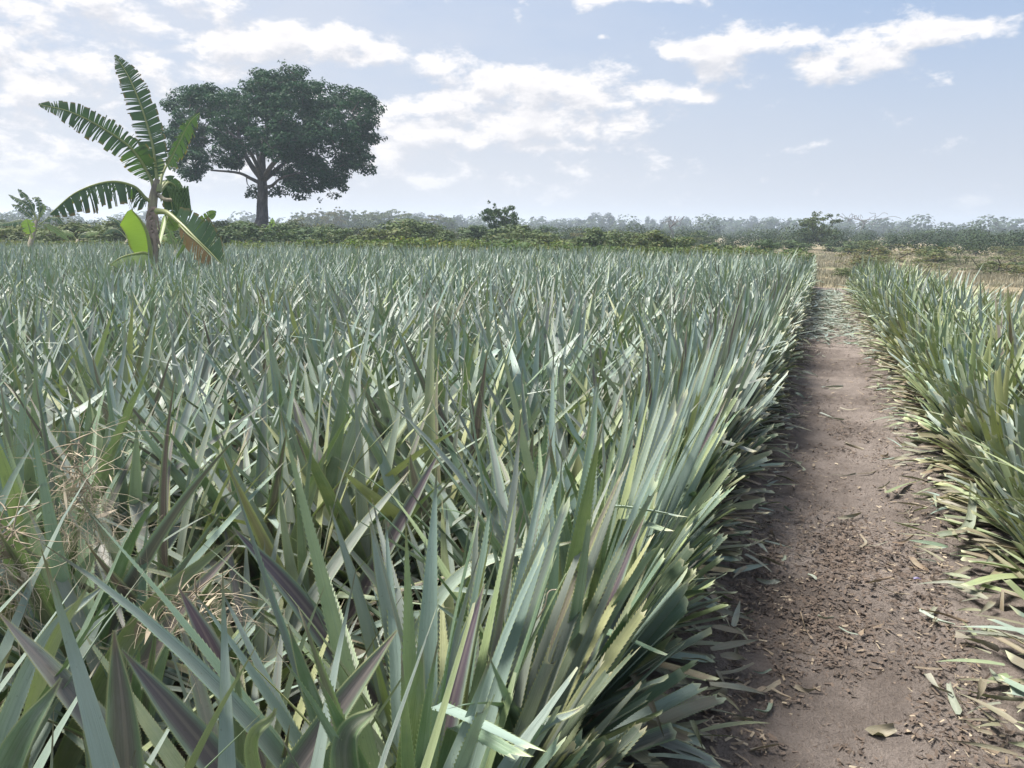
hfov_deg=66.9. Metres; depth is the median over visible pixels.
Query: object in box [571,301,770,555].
pineapple plant
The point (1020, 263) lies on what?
bush
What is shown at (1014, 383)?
pineapple plant
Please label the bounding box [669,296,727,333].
pineapple plant
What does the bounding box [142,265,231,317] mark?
pineapple plant
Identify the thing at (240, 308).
pineapple plant
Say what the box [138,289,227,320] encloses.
pineapple plant
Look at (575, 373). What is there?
pineapple plant
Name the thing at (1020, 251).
scrub bush
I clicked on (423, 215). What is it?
round tree
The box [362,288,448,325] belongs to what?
pineapple plant
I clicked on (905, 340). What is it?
pineapple plant
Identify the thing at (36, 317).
pineapple plant
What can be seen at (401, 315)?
pineapple plant
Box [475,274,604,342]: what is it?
pineapple plant
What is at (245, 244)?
leafy weed
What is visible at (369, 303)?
pineapple plant
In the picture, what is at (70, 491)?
dried weed clump
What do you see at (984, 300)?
pineapple plant
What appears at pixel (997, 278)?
tall dry grass
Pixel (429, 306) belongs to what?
pineapple plant
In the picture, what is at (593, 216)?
round tree
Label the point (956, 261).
scrub bush
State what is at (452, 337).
pineapple plant
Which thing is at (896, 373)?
pineapple plant
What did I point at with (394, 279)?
pineapple plant
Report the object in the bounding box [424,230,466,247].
bush
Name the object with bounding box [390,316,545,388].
pineapple plant
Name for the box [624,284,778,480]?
pineapple plant
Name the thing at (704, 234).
bush
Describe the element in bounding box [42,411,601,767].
pineapple plant
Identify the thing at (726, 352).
pineapple plant
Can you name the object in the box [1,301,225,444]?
pineapple plant
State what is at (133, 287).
pineapple plant
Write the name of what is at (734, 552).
pineapple plant
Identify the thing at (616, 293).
pineapple plant
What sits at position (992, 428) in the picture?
pineapple plant
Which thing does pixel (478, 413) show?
pineapple plant
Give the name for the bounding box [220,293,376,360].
pineapple plant
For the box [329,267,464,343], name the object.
pineapple plant
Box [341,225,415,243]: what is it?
bush
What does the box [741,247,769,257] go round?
leafy weed
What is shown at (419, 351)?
pineapple plant
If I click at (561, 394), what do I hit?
pineapple plant
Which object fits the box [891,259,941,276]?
scrub bush
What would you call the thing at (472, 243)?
leafy weed
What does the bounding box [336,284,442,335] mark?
pineapple plant
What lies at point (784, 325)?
pineapple plant
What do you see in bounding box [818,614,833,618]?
cut leaf piece
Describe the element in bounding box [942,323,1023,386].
pineapple plant
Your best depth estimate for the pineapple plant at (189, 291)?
9.71 m
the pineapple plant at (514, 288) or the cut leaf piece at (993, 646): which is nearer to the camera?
the cut leaf piece at (993, 646)
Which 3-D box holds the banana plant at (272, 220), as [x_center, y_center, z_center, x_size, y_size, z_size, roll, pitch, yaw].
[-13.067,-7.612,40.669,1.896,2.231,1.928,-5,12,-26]
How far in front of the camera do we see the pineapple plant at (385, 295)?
9.99 m
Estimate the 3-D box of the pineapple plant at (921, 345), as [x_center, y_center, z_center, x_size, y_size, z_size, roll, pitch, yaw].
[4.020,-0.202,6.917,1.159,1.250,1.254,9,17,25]
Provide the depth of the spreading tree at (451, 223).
179.90 m
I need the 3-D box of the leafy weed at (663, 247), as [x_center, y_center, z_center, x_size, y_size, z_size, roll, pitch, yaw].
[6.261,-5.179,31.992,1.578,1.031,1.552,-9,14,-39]
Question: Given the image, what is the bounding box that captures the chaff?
[692,317,1012,767]
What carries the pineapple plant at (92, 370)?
on the ground at (414, 597)
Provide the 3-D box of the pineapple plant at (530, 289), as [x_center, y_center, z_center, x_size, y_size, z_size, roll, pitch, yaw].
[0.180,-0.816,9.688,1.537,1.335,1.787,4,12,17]
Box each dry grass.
[773,249,1023,316]
[797,252,1023,287]
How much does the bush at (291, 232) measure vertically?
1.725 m
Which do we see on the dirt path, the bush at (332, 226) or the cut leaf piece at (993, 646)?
the cut leaf piece at (993, 646)
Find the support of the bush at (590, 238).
on the ground at (414, 597)
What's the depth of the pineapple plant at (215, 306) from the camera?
8.87 m
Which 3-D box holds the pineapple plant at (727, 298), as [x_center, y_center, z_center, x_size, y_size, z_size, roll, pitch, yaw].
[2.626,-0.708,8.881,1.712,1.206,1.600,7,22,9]
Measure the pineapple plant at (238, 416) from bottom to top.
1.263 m
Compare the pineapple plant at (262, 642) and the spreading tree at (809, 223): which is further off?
the spreading tree at (809, 223)
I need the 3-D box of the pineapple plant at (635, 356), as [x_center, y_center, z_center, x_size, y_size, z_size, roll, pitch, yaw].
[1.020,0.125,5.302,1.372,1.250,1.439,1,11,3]
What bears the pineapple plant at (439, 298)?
on the ground at (414, 597)
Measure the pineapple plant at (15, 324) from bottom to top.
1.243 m
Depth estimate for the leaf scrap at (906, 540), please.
3.71 m
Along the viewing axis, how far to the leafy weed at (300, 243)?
31.44 m
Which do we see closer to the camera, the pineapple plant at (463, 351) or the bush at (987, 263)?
the pineapple plant at (463, 351)
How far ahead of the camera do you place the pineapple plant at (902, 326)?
8.50 m
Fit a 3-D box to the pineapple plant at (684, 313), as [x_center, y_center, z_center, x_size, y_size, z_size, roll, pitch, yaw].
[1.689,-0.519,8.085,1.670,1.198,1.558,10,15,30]
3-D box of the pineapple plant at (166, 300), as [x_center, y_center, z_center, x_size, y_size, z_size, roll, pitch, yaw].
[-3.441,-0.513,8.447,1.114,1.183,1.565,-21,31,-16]
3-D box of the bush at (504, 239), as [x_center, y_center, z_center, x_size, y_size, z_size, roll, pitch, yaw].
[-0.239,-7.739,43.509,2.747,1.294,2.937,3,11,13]
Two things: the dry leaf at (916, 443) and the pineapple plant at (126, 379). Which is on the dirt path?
the dry leaf at (916, 443)
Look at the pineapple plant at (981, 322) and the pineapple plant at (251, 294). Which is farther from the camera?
the pineapple plant at (251, 294)
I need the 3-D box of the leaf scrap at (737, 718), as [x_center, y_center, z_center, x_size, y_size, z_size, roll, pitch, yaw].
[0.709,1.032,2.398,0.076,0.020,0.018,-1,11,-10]
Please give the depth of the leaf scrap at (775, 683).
2.59 m
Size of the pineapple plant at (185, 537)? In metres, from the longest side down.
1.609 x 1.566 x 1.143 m
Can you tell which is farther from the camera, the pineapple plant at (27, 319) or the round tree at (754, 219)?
the round tree at (754, 219)
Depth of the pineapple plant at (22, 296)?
8.38 m
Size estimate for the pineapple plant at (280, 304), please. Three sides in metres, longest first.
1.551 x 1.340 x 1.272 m
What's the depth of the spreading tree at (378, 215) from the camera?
207.91 m
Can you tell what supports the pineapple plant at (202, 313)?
on the ground at (414, 597)
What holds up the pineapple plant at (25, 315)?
on the ground at (414, 597)
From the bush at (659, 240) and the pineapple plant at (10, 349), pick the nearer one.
the pineapple plant at (10, 349)
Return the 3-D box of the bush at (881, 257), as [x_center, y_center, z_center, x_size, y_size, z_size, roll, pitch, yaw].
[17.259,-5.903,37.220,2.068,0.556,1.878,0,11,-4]
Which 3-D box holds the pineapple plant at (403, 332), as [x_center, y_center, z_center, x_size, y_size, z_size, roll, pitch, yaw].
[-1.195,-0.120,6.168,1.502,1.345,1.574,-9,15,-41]
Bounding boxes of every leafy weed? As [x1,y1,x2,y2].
[0,239,21,244]
[0,239,51,246]
[54,240,114,246]
[63,239,95,244]
[161,237,209,248]
[226,240,261,247]
[237,241,274,248]
[246,241,293,246]
[276,239,326,250]
[334,237,385,250]
[366,235,424,251]
[372,238,425,252]
[380,235,444,250]
[410,237,441,248]
[423,239,463,250]
[426,240,487,253]
[458,239,483,249]
[474,239,519,251]
[489,242,534,253]
[511,241,540,252]
[534,244,561,253]
[537,241,569,250]
[552,241,591,253]
[592,244,622,254]
[613,247,649,254]
[615,245,650,255]
[651,246,684,254]
[653,247,709,256]
[681,244,713,257]
[684,247,719,255]
[707,250,741,258]
[720,246,763,256]
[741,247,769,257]
[765,247,816,262]
[770,248,805,260]
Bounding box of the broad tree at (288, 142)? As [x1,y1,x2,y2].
[157,59,387,228]
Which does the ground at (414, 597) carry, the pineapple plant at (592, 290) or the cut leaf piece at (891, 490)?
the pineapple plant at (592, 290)
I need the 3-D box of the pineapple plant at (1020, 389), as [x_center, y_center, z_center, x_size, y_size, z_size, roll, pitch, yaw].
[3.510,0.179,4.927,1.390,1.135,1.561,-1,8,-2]
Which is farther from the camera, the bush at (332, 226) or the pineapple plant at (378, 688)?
the bush at (332, 226)
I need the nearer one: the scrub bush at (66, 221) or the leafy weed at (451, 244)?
the leafy weed at (451, 244)
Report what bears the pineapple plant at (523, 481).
on the ground at (414, 597)
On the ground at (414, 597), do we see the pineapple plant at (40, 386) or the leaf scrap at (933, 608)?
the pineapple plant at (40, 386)
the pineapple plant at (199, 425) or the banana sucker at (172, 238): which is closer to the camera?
the pineapple plant at (199, 425)
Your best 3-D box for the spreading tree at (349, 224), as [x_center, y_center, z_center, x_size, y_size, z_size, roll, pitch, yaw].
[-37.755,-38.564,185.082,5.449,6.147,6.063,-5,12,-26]
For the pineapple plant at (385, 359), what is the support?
on the ground at (414, 597)
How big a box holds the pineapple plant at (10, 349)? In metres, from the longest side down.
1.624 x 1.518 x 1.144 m
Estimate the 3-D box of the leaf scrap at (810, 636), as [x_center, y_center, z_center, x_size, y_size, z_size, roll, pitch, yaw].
[1.131,0.930,2.973,0.012,0.037,0.169,2,11,7]
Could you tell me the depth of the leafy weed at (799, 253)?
31.40 m
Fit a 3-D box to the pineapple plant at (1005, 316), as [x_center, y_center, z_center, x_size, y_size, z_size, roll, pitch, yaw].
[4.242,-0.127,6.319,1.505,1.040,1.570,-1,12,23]
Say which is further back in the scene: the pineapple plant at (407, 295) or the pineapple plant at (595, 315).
the pineapple plant at (407, 295)
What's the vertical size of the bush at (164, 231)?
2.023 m
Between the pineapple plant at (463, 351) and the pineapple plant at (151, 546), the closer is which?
the pineapple plant at (151, 546)
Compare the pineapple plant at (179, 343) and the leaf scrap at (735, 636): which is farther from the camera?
the pineapple plant at (179, 343)
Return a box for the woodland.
[0,206,1023,255]
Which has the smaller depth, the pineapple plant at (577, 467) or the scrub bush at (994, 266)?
the pineapple plant at (577, 467)
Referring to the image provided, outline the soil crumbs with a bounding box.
[623,334,989,767]
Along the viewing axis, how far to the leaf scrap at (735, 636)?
2.92 m
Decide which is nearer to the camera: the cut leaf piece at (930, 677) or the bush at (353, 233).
the cut leaf piece at (930, 677)
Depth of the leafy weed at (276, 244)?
33.79 m
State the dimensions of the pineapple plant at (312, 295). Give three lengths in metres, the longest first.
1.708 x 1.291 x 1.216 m
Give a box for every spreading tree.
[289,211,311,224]
[300,208,325,226]
[319,206,346,227]
[332,210,352,227]
[343,210,362,228]
[352,210,381,229]
[362,212,396,224]
[379,209,415,223]
[399,214,423,221]
[420,215,450,227]
[435,217,457,230]
[478,200,518,241]
[793,211,843,246]
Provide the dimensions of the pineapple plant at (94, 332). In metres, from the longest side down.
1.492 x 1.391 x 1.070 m
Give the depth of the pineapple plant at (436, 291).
10.14 m
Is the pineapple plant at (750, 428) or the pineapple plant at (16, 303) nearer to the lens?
the pineapple plant at (750, 428)
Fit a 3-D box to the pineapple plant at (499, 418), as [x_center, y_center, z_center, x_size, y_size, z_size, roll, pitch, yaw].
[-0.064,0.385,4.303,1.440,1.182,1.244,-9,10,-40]
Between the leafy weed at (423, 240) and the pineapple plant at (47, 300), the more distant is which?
the leafy weed at (423, 240)
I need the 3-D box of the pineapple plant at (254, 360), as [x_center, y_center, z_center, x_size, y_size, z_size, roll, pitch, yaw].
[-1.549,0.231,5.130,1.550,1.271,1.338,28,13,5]
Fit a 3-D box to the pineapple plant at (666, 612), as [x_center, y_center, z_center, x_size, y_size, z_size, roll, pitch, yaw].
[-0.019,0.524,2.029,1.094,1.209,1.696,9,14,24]
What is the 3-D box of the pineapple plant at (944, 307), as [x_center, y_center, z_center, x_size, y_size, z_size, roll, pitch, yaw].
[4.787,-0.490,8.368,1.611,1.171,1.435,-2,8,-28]
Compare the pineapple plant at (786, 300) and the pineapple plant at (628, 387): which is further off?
the pineapple plant at (786, 300)
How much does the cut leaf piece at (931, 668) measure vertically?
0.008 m
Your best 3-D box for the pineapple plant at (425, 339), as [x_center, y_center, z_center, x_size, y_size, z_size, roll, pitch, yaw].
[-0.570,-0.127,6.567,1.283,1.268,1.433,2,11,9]
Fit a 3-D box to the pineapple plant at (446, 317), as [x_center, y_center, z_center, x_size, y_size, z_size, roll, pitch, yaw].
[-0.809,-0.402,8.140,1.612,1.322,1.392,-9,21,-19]
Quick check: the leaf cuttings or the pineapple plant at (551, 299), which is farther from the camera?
the leaf cuttings
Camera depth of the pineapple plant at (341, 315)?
6.89 m
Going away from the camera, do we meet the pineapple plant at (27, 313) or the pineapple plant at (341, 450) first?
the pineapple plant at (341, 450)
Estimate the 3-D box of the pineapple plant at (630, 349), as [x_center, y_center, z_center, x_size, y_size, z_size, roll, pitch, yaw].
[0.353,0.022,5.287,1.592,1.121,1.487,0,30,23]
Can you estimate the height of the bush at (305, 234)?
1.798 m
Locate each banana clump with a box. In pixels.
[59,230,98,242]
[102,216,127,243]
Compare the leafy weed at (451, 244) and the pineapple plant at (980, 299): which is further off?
the leafy weed at (451, 244)
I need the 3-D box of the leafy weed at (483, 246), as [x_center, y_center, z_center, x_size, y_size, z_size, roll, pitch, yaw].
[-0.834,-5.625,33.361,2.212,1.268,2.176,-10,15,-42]
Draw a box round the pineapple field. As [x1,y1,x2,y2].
[0,236,1023,767]
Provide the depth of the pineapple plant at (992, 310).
7.61 m
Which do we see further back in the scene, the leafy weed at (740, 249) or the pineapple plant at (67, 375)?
the leafy weed at (740, 249)
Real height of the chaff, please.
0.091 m
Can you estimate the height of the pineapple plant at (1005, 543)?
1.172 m
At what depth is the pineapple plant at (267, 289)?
8.67 m
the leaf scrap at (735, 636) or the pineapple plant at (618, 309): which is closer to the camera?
the leaf scrap at (735, 636)
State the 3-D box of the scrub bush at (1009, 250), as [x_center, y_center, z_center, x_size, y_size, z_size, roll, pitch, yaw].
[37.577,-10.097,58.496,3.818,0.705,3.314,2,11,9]
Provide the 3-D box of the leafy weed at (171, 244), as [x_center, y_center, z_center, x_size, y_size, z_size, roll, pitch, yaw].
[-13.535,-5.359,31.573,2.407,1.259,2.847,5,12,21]
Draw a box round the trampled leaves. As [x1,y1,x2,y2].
[648,295,1023,767]
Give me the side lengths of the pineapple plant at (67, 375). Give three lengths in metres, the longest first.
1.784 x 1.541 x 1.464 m
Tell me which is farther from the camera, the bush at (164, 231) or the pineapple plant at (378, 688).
the bush at (164, 231)
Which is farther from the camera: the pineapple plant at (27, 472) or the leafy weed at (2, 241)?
the leafy weed at (2, 241)
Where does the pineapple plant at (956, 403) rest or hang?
on the ground at (414, 597)
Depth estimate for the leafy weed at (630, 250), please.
31.38 m
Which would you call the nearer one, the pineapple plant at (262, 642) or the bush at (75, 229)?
the pineapple plant at (262, 642)
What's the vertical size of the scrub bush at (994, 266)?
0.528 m
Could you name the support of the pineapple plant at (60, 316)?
on the ground at (414, 597)
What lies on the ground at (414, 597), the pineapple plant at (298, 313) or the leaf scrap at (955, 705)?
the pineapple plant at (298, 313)
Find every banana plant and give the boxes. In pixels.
[0,189,68,248]
[38,55,223,273]
[244,218,278,237]
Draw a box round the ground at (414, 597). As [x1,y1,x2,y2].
[0,235,1023,767]
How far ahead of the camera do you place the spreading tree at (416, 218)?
195.03 m
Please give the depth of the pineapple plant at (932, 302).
8.73 m
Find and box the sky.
[0,0,1023,234]
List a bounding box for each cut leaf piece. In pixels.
[707,670,727,697]
[794,684,820,692]
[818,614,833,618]
[820,412,843,419]
[821,385,842,387]
[837,512,860,518]
[845,442,863,449]
[885,476,932,492]
[914,666,942,669]
[924,673,952,694]
[936,483,976,536]
[955,631,999,651]
[956,686,1023,700]
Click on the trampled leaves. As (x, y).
(956, 583)
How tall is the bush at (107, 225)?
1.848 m
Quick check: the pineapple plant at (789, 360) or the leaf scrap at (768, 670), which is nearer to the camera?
the leaf scrap at (768, 670)
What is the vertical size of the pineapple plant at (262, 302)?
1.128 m
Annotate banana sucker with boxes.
[111,209,153,275]
[162,225,184,254]
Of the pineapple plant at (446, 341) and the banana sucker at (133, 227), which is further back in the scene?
the banana sucker at (133, 227)
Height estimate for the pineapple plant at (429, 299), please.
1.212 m
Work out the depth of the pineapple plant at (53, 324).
6.72 m
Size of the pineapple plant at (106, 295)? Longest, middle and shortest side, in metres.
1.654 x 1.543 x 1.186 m
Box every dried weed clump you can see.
[0,481,90,696]
[5,405,165,631]
[82,543,288,702]
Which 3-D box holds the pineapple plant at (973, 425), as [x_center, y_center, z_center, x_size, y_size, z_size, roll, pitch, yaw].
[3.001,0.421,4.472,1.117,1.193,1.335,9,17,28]
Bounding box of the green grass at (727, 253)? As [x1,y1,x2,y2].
[616,245,770,259]
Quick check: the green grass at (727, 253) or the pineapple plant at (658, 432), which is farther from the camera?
the green grass at (727, 253)
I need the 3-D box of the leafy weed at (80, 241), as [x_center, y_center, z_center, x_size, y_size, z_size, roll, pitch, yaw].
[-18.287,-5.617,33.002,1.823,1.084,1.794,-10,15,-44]
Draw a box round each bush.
[0,225,47,242]
[1,224,49,238]
[5,230,100,243]
[23,221,119,244]
[32,216,81,232]
[80,220,126,242]
[157,221,179,235]
[173,228,235,240]
[208,219,229,228]
[210,226,250,242]
[218,220,297,245]
[223,221,253,238]
[235,224,297,241]
[275,217,321,226]
[279,221,313,242]
[285,225,354,246]
[307,228,358,246]
[315,223,339,236]
[340,227,362,241]
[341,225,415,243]
[365,218,438,244]
[407,220,449,241]
[413,226,456,238]
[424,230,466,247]
[444,237,490,250]
[448,227,467,239]
[457,225,498,242]
[480,224,545,244]
[499,229,570,247]
[499,236,527,246]
[535,224,565,238]
[563,227,619,250]
[582,229,646,251]
[625,230,697,250]
[669,237,713,253]
[675,232,704,246]
[686,230,723,246]
[703,242,724,249]
[712,245,737,252]
[747,239,781,252]
[773,240,816,251]
[821,241,871,252]
[832,267,851,277]
[835,248,884,267]
[847,255,895,265]
[849,249,902,259]
[857,240,891,256]
[870,244,957,263]
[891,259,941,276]
[912,262,954,269]
[913,249,960,263]
[914,246,935,256]
[946,248,980,264]
[946,253,1023,274]
[973,261,1012,269]
[975,261,1019,274]
[982,254,1023,265]
[990,246,1023,254]
[998,248,1022,261]
[1000,263,1023,276]
[1006,261,1023,273]
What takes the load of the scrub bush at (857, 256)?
on the ground at (414, 597)
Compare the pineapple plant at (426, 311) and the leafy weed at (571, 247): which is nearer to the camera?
the pineapple plant at (426, 311)
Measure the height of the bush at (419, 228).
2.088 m
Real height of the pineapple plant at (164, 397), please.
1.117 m
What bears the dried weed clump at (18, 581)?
on the pineapple plant at (151, 546)
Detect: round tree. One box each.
[410,212,432,222]
[455,214,468,226]
[569,217,582,229]
[587,212,604,226]
[598,212,615,230]
[613,221,625,229]
[644,216,656,227]
[659,216,672,230]
[678,216,691,226]
[728,218,736,231]
[743,216,757,229]
[758,217,777,229]
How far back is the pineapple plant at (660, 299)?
8.98 m
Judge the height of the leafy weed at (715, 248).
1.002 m
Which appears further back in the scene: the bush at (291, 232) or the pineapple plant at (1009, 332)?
the bush at (291, 232)
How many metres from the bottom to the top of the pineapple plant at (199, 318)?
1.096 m
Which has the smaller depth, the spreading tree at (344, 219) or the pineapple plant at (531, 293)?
the pineapple plant at (531, 293)
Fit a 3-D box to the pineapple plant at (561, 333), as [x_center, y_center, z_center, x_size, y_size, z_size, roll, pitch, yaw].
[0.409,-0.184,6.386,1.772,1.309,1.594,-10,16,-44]
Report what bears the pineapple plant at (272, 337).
on the ground at (414, 597)
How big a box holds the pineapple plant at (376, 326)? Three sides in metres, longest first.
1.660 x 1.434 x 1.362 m
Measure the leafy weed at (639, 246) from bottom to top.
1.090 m
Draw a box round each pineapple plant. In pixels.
[0,277,137,367]
[0,290,64,340]
[0,291,151,410]
[0,293,137,379]
[0,294,196,410]
[0,297,74,334]
[0,303,185,398]
[0,306,288,455]
[0,327,117,436]
[0,329,268,639]
[0,334,96,439]
[0,342,212,652]
[0,344,302,596]
[0,353,142,480]
[0,355,159,483]
[0,359,267,654]
[0,363,304,767]
[0,367,359,668]
[0,508,319,767]
[0,581,398,767]
[0,586,419,767]
[1,273,76,323]
[1,283,89,325]
[1,292,57,332]
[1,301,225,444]
[4,293,50,345]
[4,300,117,341]
[5,295,106,342]
[5,307,144,372]
[6,287,91,328]
[7,337,166,448]
[8,299,67,355]
[9,317,302,450]
[12,300,143,349]
[13,299,161,334]
[14,273,123,325]
[14,337,327,530]
[25,292,203,359]
[27,352,375,544]
[31,276,160,327]
[36,271,164,322]
[39,284,221,374]
[40,280,101,326]
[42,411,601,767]
[45,278,176,341]
[46,281,206,354]
[46,316,225,408]
[60,383,452,767]
[61,288,142,335]
[68,275,225,345]
[73,278,208,325]
[75,267,170,317]
[83,278,239,372]
[87,294,224,339]
[89,325,508,606]
[90,470,409,767]
[93,349,420,685]
[99,316,223,411]
[106,326,282,411]
[117,296,246,374]
[121,356,300,488]
[125,318,423,548]
[126,304,351,427]
[130,282,206,318]
[133,283,283,374]
[136,294,213,328]
[136,305,279,385]
[137,319,379,447]
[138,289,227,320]
[140,275,224,327]
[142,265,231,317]
[143,285,253,332]
[151,272,243,324]
[152,298,224,340]
[152,309,337,452]
[154,291,271,349]
[156,282,228,330]
[162,297,331,394]
[167,284,290,338]
[167,298,426,447]
[170,294,338,362]
[170,352,542,601]
[181,264,293,313]
[181,290,337,360]
[184,276,338,336]
[185,415,653,767]
[187,264,291,325]
[196,269,324,329]
[198,282,329,348]
[200,281,291,325]
[201,285,399,377]
[203,275,315,309]
[204,302,372,447]
[215,282,302,310]
[216,273,332,326]
[219,306,592,635]
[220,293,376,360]
[230,506,608,756]
[235,280,329,321]
[237,298,407,386]
[242,290,331,340]
[245,327,511,479]
[251,354,474,556]
[252,303,370,359]
[252,317,471,421]
[254,287,390,342]
[255,314,451,408]
[260,284,441,383]
[265,272,384,326]
[267,275,333,308]
[272,287,412,360]
[276,283,347,313]
[282,282,340,328]
[282,293,438,389]
[291,272,395,335]
[292,313,566,429]
[294,271,385,318]
[296,306,441,406]
[297,265,414,328]
[300,287,385,333]
[300,462,535,676]
[307,271,414,311]
[307,320,451,388]
[313,274,441,334]
[315,320,619,530]
[320,265,473,371]
[326,274,421,328]
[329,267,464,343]
[334,394,717,634]
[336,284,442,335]
[336,301,510,420]
[339,276,501,341]
[340,309,509,377]
[345,270,427,313]
[348,350,725,767]
[351,325,719,767]
[352,298,446,334]
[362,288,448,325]
[365,278,485,337]
[370,353,719,565]
[371,281,395,309]
[371,285,455,324]
[372,274,449,318]
[374,297,646,456]
[374,348,735,735]
[375,310,619,405]
[376,317,521,376]
[378,293,505,359]
[390,276,484,322]
[390,294,495,344]
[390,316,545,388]
[392,290,562,366]
[401,265,507,308]
[403,296,508,353]
[404,280,470,320]
[405,270,480,305]
[405,277,502,329]
[405,349,740,519]
[413,350,618,517]
[417,269,513,306]
[424,269,543,357]
[424,276,515,339]
[427,278,543,338]
[435,262,531,316]
[440,330,662,471]
[442,277,527,321]
[445,287,633,392]
[453,298,640,444]
[457,272,534,314]
[457,277,573,314]
[459,305,642,404]
[468,297,634,420]
[470,303,590,354]
[471,285,665,390]
[471,291,573,336]
[472,270,570,312]
[474,290,600,330]
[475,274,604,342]
[475,333,736,634]
[476,284,610,346]
[478,305,750,591]
[479,263,560,297]
[485,277,550,312]
[494,272,604,329]
[496,308,650,448]
[501,269,576,304]
[504,264,632,321]
[510,270,605,322]
[517,276,610,318]
[517,290,601,339]
[519,281,634,328]
[523,265,645,325]
[528,328,752,620]
[529,296,633,340]
[539,337,738,462]
[540,283,664,366]
[544,312,683,396]
[544,315,658,395]
[545,292,653,381]
[546,326,775,447]
[557,282,626,306]
[563,275,676,329]
[564,272,703,351]
[567,303,684,373]
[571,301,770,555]
[575,313,780,421]
[581,277,638,308]
[582,280,649,316]
[582,293,668,333]
[586,294,771,438]
[589,306,769,369]
[590,275,692,323]
[591,272,655,305]
[593,303,689,359]
[595,288,617,319]
[598,280,699,326]
[599,275,694,324]
[611,313,791,426]
[614,296,701,334]
[619,266,700,306]
[620,284,783,509]
[622,298,787,515]
[624,276,706,326]
[624,281,729,331]
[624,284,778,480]
[627,284,774,346]
[632,272,679,309]
[644,303,790,351]
[654,275,808,335]
[655,284,721,318]
[658,298,786,471]
[659,304,803,378]
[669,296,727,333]
[670,269,729,319]
[671,284,792,450]
[679,280,758,313]
[683,276,790,422]
[688,275,792,410]
[692,269,815,339]
[692,287,789,438]
[694,274,811,362]
[704,268,796,367]
[711,278,810,329]
[714,260,795,405]
[716,280,798,392]
[718,271,799,385]
[719,266,802,363]
[727,268,802,355]
[734,262,807,358]
[734,275,804,383]
[746,261,804,348]
[870,276,1006,358]
[870,278,1023,364]
[871,292,943,361]
[874,288,947,360]
[875,286,1010,370]
[876,283,976,365]
[878,286,1020,383]
[878,292,965,375]
[880,311,1007,428]
[882,283,1023,422]
[882,290,1023,400]
[883,296,994,376]
[887,293,1015,394]
[887,293,1019,392]
[890,281,982,319]
[892,304,1005,408]
[892,304,1023,416]
[895,276,1023,350]
[895,288,1017,345]
[897,284,1023,372]
[897,301,1023,406]
[900,330,1023,476]
[902,299,1016,384]
[903,317,1023,440]
[915,322,1023,474]
[919,358,1013,502]
[922,305,1022,439]
[926,282,1021,310]
[927,348,1010,503]
[932,330,1023,451]
[934,398,1023,527]
[936,401,1023,592]
[941,280,1023,340]
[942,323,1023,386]
[947,287,1006,312]
[971,288,1023,326]
[977,305,1017,355]
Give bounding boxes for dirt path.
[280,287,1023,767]
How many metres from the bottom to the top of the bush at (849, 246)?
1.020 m
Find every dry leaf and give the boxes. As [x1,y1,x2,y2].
[865,723,896,736]
[901,437,930,445]
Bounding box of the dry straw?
[536,589,555,620]
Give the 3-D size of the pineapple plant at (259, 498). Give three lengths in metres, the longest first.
1.604 x 1.580 x 1.294 m
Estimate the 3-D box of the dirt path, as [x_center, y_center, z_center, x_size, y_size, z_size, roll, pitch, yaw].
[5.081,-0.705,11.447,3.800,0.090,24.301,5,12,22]
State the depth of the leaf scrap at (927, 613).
3.04 m
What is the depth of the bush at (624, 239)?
41.21 m
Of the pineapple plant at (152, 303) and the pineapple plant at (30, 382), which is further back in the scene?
the pineapple plant at (152, 303)
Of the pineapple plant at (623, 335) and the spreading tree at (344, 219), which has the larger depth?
the spreading tree at (344, 219)
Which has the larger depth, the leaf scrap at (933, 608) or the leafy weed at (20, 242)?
the leafy weed at (20, 242)
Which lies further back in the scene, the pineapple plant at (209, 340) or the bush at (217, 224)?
the bush at (217, 224)
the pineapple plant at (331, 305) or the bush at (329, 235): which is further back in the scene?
the bush at (329, 235)
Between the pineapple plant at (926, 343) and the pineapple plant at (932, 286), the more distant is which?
the pineapple plant at (932, 286)
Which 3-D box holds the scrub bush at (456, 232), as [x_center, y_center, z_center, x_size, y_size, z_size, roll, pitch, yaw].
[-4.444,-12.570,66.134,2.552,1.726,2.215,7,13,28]
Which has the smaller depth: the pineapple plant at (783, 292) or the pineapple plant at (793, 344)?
the pineapple plant at (793, 344)
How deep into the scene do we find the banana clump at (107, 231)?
33.98 m
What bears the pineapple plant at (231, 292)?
on the ground at (414, 597)
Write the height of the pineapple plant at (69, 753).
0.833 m
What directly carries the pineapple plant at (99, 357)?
on the ground at (414, 597)
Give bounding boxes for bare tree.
[663,216,684,237]
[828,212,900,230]
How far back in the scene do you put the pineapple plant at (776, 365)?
6.21 m
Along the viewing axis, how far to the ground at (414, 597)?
22.23 m
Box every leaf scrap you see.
[715,662,754,674]
[731,625,749,640]
[733,716,752,719]
[735,679,780,692]
[749,686,766,693]
[750,743,778,750]
[753,668,771,673]
[754,703,772,712]
[756,578,780,584]
[771,687,790,697]
[800,612,812,638]
[859,534,866,546]
[866,576,892,583]
[892,534,913,543]
[909,557,928,571]
[919,608,954,624]
[921,608,968,623]
[929,606,937,620]
[946,682,961,713]
[965,721,992,734]
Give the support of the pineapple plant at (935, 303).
on the ground at (414, 597)
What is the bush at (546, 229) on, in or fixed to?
on the ground at (414, 597)
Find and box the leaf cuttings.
[804,288,868,344]
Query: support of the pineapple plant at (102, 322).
on the ground at (414, 597)

